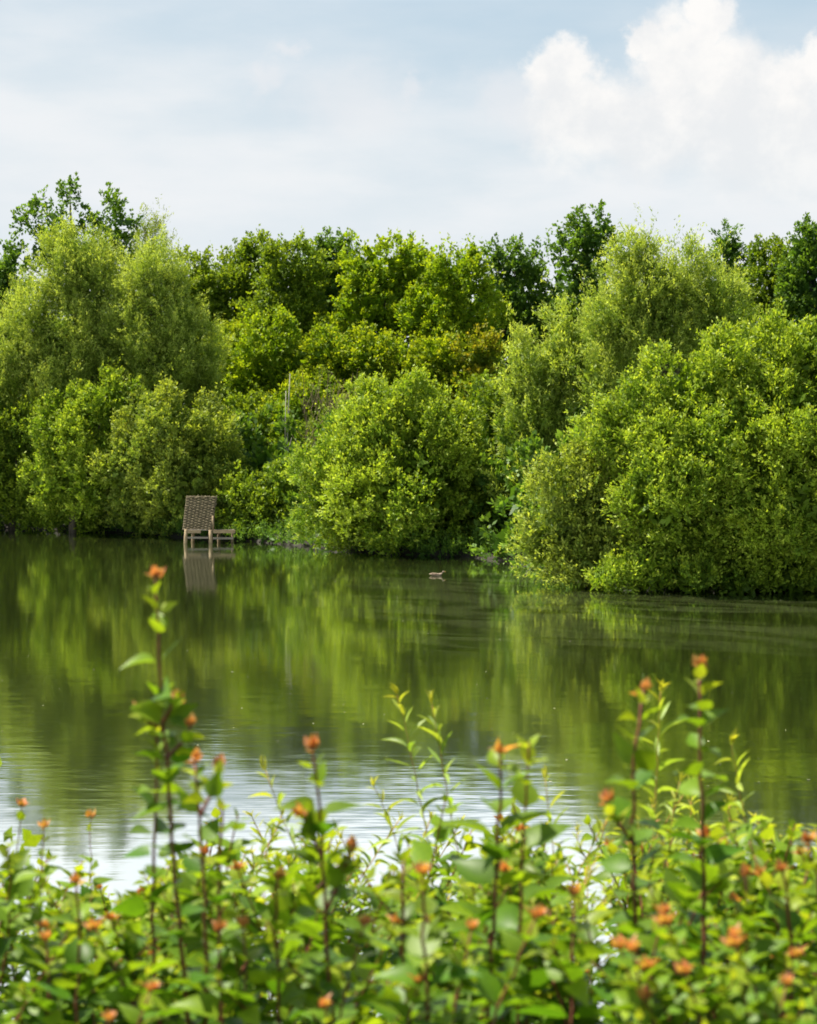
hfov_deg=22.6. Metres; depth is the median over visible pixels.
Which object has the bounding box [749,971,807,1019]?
thicket shoot
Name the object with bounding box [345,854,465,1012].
thicket shoot
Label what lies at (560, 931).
thicket shoot
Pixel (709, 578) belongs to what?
sallow bush
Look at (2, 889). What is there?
thicket shoot
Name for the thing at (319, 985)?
thicket shoot
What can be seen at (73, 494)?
sallow bush
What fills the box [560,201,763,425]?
willow tree
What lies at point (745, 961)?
thicket shoot
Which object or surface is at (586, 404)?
broadleaf tree
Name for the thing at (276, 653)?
lake water
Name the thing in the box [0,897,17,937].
thicket shoot
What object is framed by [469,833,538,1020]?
thicket shoot
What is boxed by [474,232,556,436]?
broadleaf tree
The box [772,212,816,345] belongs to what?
broadleaf tree
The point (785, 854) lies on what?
thicket shoot
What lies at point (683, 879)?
willow twig
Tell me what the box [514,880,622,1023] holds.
thicket shoot
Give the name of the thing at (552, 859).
thicket shoot
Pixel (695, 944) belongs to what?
thicket shoot
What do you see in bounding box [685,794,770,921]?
willow twig
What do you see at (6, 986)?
thicket shoot
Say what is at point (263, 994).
thicket shoot
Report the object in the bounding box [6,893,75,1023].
thicket shoot
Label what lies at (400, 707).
willow shoot
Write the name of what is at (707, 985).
thicket shoot
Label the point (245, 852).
thicket shoot
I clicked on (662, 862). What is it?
willow twig
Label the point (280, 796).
willow shoot
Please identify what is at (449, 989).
thicket shoot
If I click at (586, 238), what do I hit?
broadleaf tree
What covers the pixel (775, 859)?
thicket shoot
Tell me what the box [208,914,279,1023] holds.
thicket shoot
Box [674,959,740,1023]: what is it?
thicket shoot
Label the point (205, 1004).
shrub shoot
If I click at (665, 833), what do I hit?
willow shoot
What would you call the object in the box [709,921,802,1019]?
thicket shoot
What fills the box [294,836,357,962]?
willow twig
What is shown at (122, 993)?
thicket shoot
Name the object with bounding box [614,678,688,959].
willow shoot
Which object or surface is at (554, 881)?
thicket shoot
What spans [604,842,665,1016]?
thicket shoot
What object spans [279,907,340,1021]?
thicket shoot
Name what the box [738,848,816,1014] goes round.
thicket shoot
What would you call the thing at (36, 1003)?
thicket shoot
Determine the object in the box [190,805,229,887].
thicket shoot
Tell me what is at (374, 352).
hawthorn bush
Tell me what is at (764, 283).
broadleaf tree
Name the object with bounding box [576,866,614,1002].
willow twig
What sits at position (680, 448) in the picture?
sallow bush
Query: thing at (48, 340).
willow tree
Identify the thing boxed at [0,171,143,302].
poplar tree
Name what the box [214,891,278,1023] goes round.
thicket shoot
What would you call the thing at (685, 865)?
thicket shoot
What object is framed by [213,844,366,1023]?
thicket shoot
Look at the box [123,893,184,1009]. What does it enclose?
thicket shoot
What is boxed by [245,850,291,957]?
thicket shoot
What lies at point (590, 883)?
willow twig
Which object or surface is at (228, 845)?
thicket shoot
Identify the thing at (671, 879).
thicket shoot
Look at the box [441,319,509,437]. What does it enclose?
hawthorn bush
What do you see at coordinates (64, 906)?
thicket shoot
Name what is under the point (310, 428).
scrub bush
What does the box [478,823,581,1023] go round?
thicket shoot
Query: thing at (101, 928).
thicket shoot
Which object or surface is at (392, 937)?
thicket shoot
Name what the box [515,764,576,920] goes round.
willow shoot
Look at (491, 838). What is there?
thicket shoot
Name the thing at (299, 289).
broadleaf tree
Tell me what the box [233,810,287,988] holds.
willow twig
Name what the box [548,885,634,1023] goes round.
thicket shoot
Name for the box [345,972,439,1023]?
thicket shoot
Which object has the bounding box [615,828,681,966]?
thicket shoot
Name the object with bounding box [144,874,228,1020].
thicket shoot
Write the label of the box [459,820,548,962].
willow twig
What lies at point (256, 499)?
scrub bush
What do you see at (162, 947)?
thicket shoot
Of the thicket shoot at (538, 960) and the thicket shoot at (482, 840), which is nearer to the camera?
the thicket shoot at (538, 960)
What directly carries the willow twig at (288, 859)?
on the ground
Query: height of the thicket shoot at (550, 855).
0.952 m
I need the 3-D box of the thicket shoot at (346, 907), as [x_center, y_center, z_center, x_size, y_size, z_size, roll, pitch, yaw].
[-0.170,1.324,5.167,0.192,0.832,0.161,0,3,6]
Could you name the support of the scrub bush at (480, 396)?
on the ground
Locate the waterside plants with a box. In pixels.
[0,505,793,588]
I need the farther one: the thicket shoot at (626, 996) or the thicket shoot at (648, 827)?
the thicket shoot at (648, 827)
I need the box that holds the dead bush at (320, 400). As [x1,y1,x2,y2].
[282,365,357,454]
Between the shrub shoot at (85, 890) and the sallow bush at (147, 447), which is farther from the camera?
the sallow bush at (147, 447)
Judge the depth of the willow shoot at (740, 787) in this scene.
4.25 m
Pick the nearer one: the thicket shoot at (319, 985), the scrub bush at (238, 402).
the thicket shoot at (319, 985)
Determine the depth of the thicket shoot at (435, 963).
3.12 m
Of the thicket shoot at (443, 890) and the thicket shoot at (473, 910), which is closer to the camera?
the thicket shoot at (473, 910)
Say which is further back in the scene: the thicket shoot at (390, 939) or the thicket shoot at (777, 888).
the thicket shoot at (390, 939)
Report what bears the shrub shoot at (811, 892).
on the ground
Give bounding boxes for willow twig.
[13,930,32,972]
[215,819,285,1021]
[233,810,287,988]
[242,809,308,893]
[252,866,322,1016]
[261,861,333,1023]
[267,851,298,1016]
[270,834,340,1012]
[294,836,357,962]
[334,830,374,1009]
[338,811,405,941]
[342,853,375,1012]
[356,890,420,1023]
[395,808,441,880]
[424,814,465,878]
[444,894,471,952]
[445,876,458,941]
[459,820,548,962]
[500,815,564,966]
[534,851,607,1006]
[541,807,612,1004]
[551,879,591,1023]
[562,857,601,1007]
[563,803,621,1006]
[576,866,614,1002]
[606,774,689,936]
[628,853,691,1019]
[652,830,723,983]
[654,841,682,932]
[665,775,714,921]
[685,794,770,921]
[748,811,813,975]
[778,834,816,856]
[806,827,816,849]
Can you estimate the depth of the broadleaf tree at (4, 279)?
86.45 m
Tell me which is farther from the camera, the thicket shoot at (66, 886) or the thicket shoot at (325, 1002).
the thicket shoot at (66, 886)
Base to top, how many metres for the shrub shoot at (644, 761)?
1.182 m
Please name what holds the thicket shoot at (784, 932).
on the ground
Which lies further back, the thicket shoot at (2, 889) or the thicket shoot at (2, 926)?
the thicket shoot at (2, 889)
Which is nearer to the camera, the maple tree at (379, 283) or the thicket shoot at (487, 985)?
the thicket shoot at (487, 985)
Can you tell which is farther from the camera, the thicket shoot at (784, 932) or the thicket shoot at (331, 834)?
the thicket shoot at (331, 834)
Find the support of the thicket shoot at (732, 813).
on the ground
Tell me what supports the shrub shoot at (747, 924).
on the ground
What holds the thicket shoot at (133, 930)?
on the ground
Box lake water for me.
[0,529,816,1020]
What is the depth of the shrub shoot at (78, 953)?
3.04 m
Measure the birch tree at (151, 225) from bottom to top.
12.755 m
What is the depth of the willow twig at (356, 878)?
5.07 m
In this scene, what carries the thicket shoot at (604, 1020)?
on the ground
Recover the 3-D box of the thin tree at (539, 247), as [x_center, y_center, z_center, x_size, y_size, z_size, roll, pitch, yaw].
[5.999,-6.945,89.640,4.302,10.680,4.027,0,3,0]
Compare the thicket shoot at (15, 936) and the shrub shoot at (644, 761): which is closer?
the shrub shoot at (644, 761)
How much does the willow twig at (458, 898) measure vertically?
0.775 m
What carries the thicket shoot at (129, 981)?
on the ground
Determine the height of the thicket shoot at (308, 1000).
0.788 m
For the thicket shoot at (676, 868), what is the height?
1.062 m
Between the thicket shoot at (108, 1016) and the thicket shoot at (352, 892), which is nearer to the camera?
the thicket shoot at (108, 1016)
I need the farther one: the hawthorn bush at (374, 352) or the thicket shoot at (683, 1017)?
the hawthorn bush at (374, 352)
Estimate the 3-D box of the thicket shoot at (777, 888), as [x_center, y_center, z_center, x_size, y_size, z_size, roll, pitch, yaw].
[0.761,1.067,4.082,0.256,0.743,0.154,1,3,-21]
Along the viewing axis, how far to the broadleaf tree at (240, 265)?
91.23 m
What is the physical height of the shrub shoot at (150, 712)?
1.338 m
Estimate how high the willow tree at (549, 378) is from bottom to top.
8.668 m
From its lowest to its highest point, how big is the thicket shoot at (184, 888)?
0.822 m
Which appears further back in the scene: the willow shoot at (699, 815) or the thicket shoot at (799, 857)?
the willow shoot at (699, 815)
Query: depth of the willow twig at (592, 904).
4.47 m
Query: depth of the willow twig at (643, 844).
4.93 m
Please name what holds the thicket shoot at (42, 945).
on the ground
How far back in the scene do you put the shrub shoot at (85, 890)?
4.37 m
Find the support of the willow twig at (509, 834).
on the ground
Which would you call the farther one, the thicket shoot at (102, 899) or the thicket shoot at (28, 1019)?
the thicket shoot at (102, 899)
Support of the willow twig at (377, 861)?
on the ground
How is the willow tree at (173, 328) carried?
on the ground
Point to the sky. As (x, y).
(459, 118)
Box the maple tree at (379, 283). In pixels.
[313,227,451,395]
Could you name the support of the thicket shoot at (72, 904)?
on the ground
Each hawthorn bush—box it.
[191,317,269,418]
[213,301,318,427]
[277,311,371,417]
[332,318,430,408]
[392,326,470,418]
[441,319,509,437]
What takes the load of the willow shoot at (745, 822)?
on the ground
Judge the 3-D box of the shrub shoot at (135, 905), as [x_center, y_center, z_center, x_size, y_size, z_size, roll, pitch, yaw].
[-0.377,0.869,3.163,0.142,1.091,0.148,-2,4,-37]
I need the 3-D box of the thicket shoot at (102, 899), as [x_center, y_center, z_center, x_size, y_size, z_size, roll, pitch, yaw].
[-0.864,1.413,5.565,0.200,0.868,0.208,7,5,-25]
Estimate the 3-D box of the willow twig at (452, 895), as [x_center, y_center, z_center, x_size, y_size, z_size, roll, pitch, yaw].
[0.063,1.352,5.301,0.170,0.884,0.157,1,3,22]
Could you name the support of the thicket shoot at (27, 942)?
on the ground
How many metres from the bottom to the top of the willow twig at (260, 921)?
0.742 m
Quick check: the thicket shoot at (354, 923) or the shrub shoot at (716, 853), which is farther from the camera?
the thicket shoot at (354, 923)
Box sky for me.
[0,0,816,364]
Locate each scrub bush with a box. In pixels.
[211,449,312,538]
[218,380,284,449]
[254,364,356,454]
[287,395,346,458]
[449,368,525,469]
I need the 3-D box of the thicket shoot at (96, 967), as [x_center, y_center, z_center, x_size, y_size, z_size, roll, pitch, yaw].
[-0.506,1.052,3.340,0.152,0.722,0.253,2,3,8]
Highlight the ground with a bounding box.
[1,404,813,590]
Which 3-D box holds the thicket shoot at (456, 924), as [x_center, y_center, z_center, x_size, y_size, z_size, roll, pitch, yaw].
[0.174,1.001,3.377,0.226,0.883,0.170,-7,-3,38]
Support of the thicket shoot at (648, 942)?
on the ground
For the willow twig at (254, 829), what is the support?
on the ground
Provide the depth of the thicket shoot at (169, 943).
3.84 m
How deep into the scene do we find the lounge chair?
69.82 m
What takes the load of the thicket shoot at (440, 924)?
on the ground
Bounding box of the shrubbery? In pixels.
[0,759,44,978]
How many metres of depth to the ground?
68.36 m
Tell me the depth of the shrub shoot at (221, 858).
3.14 m
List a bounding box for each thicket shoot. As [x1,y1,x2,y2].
[0,840,55,1009]
[0,854,57,1021]
[0,868,42,978]
[0,881,13,998]
[0,885,27,1000]
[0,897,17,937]
[0,907,105,1023]
[0,933,17,1014]
[0,971,17,1013]
[0,992,28,1023]
[0,1009,22,1023]
[2,849,51,1011]
[2,911,94,1023]
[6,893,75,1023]
[14,883,104,1023]
[14,928,76,1023]
[20,919,89,1015]
[20,939,105,1023]
[30,860,94,973]
[32,901,111,1023]
[33,882,64,1001]
[43,893,144,1018]
[44,877,71,912]
[63,896,197,1023]
[63,920,132,1023]
[64,911,184,1023]
[78,978,169,1023]
[82,918,186,1023]
[87,911,105,946]
[93,884,120,948]
[97,889,126,1023]
[98,1009,116,1023]
[108,887,154,1020]
[113,915,151,1008]
[118,858,171,982]
[118,895,178,1023]
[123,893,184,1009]
[132,852,191,958]
[140,887,182,987]
[141,885,173,957]
[142,886,194,1023]
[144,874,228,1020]
[149,844,232,1023]
[149,899,191,1023]
[160,894,227,980]
[165,822,246,879]
[165,861,241,1023]
[165,900,256,1023]
[184,807,265,1014]
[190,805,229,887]
[191,860,302,1023]
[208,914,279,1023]
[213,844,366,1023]
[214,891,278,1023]
[225,885,261,943]
[235,850,249,897]
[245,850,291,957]
[248,918,330,1023]
[253,985,269,999]
[255,931,295,1021]
[266,845,301,999]
[266,877,329,1021]
[268,856,342,1023]
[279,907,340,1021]
[284,912,384,1023]
[292,1009,310,1023]
[293,819,347,1023]
[294,836,355,1019]
[295,823,372,979]
[306,992,378,1023]
[320,854,365,940]
[325,913,443,1023]
[331,864,414,993]
[334,884,380,969]
[339,897,365,981]
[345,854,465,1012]
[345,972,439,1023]
[349,898,419,1021]
[366,954,436,1023]
[372,840,434,1023]
[378,863,406,1022]
[390,880,417,1023]
[395,792,463,1018]
[399,873,470,1023]
[399,916,492,1023]
[400,833,458,1017]
[406,912,480,1020]
[411,868,477,1020]
[428,828,481,919]
[430,869,526,1021]
[432,859,469,919]
[439,876,523,1023]
[439,946,454,1022]
[442,903,563,1023]
[444,858,534,1023]
[452,941,505,1023]
[457,827,518,987]
[463,856,542,1023]
[465,860,563,1023]
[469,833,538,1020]
[476,849,569,1023]
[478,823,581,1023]
[484,814,506,842]
[500,797,588,1023]
[504,842,603,1023]
[505,879,599,1023]
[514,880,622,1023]
[523,856,586,1009]
[525,837,579,916]
[541,895,620,1020]
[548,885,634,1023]
[580,814,639,1011]
[583,900,687,1023]
[594,837,670,959]
[596,933,658,1023]
[599,844,654,960]
[601,1002,617,1023]
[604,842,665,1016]
[606,817,666,925]
[609,933,699,1023]
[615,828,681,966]
[616,922,666,1016]
[634,984,671,1023]
[636,825,740,1023]
[636,838,680,919]
[636,954,707,1023]
[644,848,690,1020]
[650,809,743,1020]
[650,910,746,1021]
[662,967,716,1023]
[666,858,792,1019]
[668,841,774,1022]
[668,901,772,1006]
[672,845,699,932]
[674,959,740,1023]
[681,836,763,1008]
[701,890,797,1017]
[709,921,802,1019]
[713,818,792,974]
[714,900,771,1019]
[719,931,816,1023]
[721,799,771,920]
[725,835,804,1007]
[729,861,816,1020]
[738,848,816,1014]
[741,863,816,999]
[744,818,802,967]
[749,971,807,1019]
[752,817,813,932]
[758,828,814,1008]
[764,845,776,890]
[764,882,816,996]
[769,846,816,972]
[770,854,816,1013]
[785,944,816,1023]
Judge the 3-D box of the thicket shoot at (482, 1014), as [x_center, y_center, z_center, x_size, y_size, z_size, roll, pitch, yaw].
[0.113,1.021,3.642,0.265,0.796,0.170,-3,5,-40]
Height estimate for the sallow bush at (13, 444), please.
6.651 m
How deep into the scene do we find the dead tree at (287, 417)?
74.30 m
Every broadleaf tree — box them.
[0,250,195,421]
[171,244,243,371]
[201,224,289,344]
[227,226,338,368]
[255,258,553,362]
[288,226,405,358]
[392,232,513,381]
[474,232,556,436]
[528,198,624,412]
[569,289,816,433]
[698,217,757,317]
[733,232,809,354]
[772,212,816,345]
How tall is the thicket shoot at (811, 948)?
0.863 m
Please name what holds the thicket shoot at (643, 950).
on the ground
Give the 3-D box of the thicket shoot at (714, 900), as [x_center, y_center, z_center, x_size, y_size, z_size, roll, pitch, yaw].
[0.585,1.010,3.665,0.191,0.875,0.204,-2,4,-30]
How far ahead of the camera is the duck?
56.62 m
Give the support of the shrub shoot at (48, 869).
on the ground
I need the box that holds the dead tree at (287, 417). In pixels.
[285,377,291,457]
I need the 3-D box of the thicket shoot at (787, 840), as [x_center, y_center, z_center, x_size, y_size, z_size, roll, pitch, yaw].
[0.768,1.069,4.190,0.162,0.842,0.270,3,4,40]
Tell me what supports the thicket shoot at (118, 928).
on the ground
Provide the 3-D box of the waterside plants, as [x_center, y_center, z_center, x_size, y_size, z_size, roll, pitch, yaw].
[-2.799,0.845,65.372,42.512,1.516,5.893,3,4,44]
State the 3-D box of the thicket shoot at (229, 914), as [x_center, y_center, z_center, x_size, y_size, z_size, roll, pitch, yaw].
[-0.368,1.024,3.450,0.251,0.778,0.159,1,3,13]
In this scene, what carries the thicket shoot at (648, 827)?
on the ground
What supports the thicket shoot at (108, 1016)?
on the ground
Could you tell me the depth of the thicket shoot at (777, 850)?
4.20 m
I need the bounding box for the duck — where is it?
[430,571,444,575]
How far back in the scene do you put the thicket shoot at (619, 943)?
2.69 m
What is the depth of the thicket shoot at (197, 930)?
3.64 m
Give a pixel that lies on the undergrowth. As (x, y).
(501, 526)
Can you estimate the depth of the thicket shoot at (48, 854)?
5.44 m
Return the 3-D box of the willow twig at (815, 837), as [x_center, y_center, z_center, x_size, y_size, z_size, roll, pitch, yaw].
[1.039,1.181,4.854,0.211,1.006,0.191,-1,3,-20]
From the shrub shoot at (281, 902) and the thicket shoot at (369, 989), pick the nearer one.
the shrub shoot at (281, 902)
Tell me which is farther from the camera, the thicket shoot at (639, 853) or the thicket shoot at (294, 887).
the thicket shoot at (639, 853)
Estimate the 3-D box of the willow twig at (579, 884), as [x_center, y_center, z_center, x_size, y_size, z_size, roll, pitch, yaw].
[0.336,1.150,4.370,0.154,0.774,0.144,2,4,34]
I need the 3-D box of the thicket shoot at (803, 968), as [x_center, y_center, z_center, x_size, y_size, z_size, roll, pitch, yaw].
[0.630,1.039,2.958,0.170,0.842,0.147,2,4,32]
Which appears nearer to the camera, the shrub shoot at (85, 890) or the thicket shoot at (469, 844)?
the shrub shoot at (85, 890)
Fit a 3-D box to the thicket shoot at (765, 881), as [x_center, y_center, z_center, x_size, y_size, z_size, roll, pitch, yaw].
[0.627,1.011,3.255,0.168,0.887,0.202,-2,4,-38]
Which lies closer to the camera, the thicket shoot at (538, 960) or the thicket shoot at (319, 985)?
the thicket shoot at (319, 985)
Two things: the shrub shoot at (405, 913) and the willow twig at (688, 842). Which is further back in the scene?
the willow twig at (688, 842)
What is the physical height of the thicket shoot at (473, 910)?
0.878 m
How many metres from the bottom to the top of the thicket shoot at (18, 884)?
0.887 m
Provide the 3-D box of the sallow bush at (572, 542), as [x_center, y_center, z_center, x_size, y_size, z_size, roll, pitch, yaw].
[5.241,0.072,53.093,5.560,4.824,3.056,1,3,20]
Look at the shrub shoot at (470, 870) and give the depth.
3.04 m
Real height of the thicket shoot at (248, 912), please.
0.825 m
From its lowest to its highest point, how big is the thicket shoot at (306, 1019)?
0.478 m
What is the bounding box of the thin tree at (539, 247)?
[507,232,571,356]
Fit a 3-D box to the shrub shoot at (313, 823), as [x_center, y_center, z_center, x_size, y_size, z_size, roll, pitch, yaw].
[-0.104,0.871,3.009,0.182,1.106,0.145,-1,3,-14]
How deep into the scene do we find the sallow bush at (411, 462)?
64.47 m
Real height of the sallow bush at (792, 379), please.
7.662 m
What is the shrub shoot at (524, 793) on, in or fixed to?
on the ground
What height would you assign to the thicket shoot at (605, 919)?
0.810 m
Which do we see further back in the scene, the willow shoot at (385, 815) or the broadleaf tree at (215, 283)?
the broadleaf tree at (215, 283)
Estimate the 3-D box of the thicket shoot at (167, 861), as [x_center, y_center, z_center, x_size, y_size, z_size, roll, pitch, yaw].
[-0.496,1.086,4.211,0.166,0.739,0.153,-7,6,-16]
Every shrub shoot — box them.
[0,798,29,981]
[29,818,62,931]
[35,871,106,1023]
[68,809,113,1018]
[109,726,185,1023]
[119,565,227,1023]
[164,747,243,1023]
[169,916,268,1023]
[190,797,247,1023]
[242,865,306,1023]
[273,732,373,1023]
[369,860,482,1023]
[370,846,438,1022]
[433,738,557,1023]
[465,734,572,1023]
[595,677,682,1021]
[664,654,744,1023]
[702,862,788,1016]
[762,858,816,1018]
[780,830,816,1010]
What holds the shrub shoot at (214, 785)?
on the ground
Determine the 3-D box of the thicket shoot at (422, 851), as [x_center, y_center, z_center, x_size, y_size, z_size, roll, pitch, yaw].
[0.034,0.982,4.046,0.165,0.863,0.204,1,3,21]
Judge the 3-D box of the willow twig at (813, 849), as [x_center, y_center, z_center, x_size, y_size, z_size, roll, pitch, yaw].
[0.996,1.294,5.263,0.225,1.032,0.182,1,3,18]
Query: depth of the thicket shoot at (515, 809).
4.77 m
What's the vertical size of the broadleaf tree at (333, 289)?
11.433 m
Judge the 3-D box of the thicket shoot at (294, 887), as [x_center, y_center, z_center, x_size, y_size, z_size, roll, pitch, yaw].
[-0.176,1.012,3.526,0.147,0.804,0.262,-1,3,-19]
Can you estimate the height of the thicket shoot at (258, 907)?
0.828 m
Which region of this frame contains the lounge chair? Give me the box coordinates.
[182,495,234,543]
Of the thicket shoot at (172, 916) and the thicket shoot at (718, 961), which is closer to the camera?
the thicket shoot at (718, 961)
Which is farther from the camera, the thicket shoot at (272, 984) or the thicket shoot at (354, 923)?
the thicket shoot at (354, 923)
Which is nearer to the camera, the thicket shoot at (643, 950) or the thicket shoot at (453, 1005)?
the thicket shoot at (453, 1005)
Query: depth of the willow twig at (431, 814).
5.18 m
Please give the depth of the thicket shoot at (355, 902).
5.07 m
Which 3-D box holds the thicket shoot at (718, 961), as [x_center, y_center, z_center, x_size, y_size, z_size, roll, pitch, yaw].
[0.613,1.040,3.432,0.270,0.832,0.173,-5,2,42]
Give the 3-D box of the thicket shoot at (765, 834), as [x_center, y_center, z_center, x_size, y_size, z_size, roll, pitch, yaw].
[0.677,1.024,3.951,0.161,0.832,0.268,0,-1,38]
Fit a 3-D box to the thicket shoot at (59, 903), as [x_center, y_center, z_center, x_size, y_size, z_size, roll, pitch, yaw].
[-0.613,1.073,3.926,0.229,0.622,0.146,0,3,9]
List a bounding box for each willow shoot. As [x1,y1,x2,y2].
[248,755,334,1005]
[364,775,416,966]
[382,683,459,928]
[416,690,480,918]
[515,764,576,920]
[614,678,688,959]
[648,768,696,962]
[677,796,718,986]
[713,727,775,864]
[732,798,772,846]
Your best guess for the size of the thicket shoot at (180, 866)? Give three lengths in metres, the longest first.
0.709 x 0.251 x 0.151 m
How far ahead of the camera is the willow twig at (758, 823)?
5.30 m
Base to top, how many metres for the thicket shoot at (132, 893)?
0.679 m
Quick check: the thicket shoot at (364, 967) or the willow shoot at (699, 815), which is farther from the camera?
the willow shoot at (699, 815)
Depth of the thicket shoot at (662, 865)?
4.97 m
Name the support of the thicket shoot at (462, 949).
on the ground
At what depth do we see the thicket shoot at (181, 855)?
4.88 m
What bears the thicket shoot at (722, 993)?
on the ground
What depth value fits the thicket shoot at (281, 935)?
4.14 m
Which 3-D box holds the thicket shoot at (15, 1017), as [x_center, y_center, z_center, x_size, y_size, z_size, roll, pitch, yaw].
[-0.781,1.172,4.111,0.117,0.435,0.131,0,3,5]
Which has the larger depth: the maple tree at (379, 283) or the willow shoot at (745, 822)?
the maple tree at (379, 283)
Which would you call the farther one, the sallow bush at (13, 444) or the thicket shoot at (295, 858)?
the sallow bush at (13, 444)
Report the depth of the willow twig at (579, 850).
4.78 m
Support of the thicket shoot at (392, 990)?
on the ground
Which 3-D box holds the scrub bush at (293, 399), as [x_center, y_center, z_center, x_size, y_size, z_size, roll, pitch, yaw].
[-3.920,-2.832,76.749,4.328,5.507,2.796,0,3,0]
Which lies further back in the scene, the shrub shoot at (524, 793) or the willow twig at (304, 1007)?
the willow twig at (304, 1007)
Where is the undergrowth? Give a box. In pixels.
[0,401,756,566]
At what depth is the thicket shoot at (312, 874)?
3.77 m
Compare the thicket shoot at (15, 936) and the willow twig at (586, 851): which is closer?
the thicket shoot at (15, 936)
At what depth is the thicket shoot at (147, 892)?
3.94 m
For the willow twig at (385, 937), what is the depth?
4.13 m
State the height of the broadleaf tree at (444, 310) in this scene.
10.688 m
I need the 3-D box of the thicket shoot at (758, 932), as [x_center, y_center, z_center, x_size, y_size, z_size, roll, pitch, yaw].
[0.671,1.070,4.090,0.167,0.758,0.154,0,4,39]
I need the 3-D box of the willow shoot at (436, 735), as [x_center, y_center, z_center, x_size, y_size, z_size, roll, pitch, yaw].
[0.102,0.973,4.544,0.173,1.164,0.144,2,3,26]
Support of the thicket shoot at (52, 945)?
on the ground
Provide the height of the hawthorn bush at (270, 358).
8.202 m
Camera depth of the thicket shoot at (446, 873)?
5.44 m
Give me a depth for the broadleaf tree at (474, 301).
92.87 m
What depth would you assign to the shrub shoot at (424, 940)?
2.76 m
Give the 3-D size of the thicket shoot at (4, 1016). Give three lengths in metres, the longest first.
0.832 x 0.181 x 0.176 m
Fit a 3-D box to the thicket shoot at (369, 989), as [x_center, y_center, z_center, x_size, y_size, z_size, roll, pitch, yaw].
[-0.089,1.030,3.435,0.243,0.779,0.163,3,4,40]
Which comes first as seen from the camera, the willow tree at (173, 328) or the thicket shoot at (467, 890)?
the thicket shoot at (467, 890)
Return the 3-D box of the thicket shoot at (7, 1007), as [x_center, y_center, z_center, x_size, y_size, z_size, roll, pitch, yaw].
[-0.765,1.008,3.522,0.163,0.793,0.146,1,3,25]
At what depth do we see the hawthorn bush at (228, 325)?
84.51 m
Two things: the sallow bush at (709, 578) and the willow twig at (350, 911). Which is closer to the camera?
the willow twig at (350, 911)
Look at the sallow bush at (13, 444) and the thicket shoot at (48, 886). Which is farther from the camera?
the sallow bush at (13, 444)
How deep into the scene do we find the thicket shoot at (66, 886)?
4.58 m
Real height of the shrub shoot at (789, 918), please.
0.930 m
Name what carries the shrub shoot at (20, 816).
on the ground
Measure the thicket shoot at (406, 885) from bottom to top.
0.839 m
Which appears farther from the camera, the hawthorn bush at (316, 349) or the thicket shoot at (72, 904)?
the hawthorn bush at (316, 349)
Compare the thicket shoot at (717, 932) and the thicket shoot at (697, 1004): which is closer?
the thicket shoot at (697, 1004)
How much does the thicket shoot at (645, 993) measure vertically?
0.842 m
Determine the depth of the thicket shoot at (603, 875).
5.17 m
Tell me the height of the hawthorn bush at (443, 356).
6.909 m
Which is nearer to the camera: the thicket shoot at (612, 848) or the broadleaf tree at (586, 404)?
the thicket shoot at (612, 848)
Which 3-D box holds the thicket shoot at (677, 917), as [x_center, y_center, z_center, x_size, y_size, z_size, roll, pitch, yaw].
[0.612,1.049,3.986,0.157,0.779,0.261,-5,6,-43]
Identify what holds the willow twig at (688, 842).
on the ground
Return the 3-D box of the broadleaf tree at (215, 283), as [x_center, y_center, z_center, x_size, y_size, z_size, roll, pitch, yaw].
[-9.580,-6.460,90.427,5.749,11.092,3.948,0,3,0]
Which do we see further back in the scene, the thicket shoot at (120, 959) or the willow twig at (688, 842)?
the willow twig at (688, 842)
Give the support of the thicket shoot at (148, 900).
on the ground
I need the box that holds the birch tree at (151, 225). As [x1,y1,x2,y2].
[114,194,182,395]
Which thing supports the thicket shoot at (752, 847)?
on the ground
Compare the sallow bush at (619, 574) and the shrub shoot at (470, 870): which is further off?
the sallow bush at (619, 574)
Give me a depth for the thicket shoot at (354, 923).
3.72 m
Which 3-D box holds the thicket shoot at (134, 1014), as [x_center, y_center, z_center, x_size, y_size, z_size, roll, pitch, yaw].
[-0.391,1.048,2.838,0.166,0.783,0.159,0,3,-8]
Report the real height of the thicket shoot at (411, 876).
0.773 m
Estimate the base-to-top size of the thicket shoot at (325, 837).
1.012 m
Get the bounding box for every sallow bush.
[0,371,64,532]
[9,354,157,533]
[82,371,251,536]
[276,359,508,555]
[497,426,702,589]
[564,316,810,589]
[580,539,683,593]
[661,543,816,594]
[711,297,816,592]
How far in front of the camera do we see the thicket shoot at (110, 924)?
3.39 m
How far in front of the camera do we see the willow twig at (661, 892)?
4.89 m
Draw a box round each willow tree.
[0,204,157,440]
[88,223,235,428]
[474,269,610,515]
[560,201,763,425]
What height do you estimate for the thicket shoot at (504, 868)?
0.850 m
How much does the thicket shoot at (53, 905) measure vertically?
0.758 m
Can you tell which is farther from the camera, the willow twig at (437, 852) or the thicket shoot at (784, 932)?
the willow twig at (437, 852)
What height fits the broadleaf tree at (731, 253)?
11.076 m
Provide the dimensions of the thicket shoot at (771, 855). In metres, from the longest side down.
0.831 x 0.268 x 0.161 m
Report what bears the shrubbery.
on the ground
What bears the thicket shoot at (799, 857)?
on the ground
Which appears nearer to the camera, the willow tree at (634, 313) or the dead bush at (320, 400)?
the willow tree at (634, 313)

